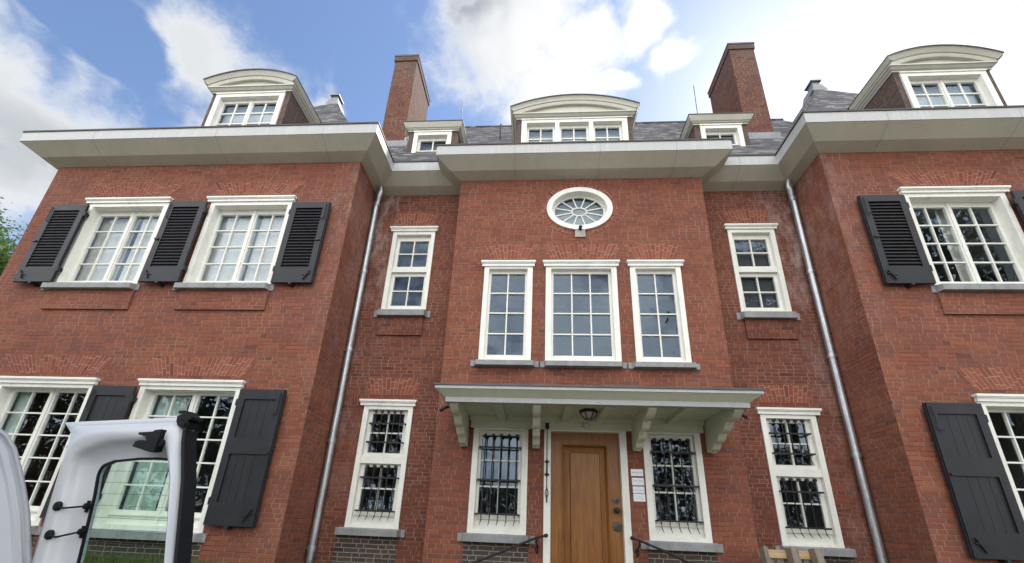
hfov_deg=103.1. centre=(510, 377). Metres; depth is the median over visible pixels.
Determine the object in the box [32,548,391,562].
hedge
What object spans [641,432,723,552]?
window
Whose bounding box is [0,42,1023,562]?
brick house
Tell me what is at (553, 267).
window
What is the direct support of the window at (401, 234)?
in the brick house
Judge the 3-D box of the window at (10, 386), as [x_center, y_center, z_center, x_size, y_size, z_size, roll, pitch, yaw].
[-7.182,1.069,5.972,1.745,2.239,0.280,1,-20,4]
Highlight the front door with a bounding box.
[550,432,623,562]
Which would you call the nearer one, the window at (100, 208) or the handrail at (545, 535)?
the handrail at (545, 535)
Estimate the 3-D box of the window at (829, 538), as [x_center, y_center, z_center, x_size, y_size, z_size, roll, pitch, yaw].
[4.251,1.471,5.983,1.060,2.100,0.215,1,-20,4]
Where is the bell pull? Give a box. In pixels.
[544,423,548,502]
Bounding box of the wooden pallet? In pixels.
[757,546,825,562]
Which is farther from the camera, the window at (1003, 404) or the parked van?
the window at (1003, 404)
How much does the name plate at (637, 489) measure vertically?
0.093 m
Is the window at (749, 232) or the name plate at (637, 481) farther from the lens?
the window at (749, 232)
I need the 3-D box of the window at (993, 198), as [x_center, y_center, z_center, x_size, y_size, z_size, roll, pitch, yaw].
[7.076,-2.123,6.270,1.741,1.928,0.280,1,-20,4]
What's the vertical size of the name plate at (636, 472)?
0.097 m
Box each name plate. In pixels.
[631,469,642,475]
[632,478,643,485]
[633,486,644,493]
[633,494,645,501]
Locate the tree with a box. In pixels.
[0,197,27,275]
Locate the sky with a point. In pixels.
(65, 64)
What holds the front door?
in the brick house
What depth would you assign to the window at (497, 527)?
5.78 m
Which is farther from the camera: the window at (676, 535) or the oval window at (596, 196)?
the oval window at (596, 196)
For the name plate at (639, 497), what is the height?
0.102 m
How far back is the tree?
26.91 m
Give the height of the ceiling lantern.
0.130 m
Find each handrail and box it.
[471,533,547,562]
[630,536,690,562]
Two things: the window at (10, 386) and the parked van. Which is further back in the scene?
the window at (10, 386)
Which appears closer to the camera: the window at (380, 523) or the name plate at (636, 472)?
the name plate at (636, 472)
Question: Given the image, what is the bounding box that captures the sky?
[0,0,1023,252]
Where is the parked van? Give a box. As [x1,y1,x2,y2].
[0,410,203,562]
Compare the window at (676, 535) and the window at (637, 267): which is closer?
the window at (676, 535)
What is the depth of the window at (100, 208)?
7.30 m
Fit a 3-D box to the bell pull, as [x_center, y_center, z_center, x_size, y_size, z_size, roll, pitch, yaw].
[0.520,1.211,5.878,0.072,1.140,0.054,1,-20,4]
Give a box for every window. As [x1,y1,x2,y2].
[0,376,100,534]
[40,197,173,290]
[90,378,245,542]
[172,195,296,290]
[334,399,416,537]
[374,226,438,317]
[457,428,534,543]
[470,260,538,367]
[540,260,626,368]
[547,187,612,229]
[626,260,700,369]
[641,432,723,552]
[723,223,800,320]
[755,407,856,556]
[897,185,1023,292]
[971,393,1023,518]
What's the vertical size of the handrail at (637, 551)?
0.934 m
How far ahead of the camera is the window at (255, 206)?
7.15 m
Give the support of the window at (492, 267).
in the brick house
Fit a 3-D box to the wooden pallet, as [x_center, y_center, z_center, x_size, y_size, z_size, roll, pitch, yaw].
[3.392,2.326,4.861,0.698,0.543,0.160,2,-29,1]
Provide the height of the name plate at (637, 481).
0.103 m
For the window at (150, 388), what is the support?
in the brick house
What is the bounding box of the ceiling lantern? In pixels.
[579,408,597,420]

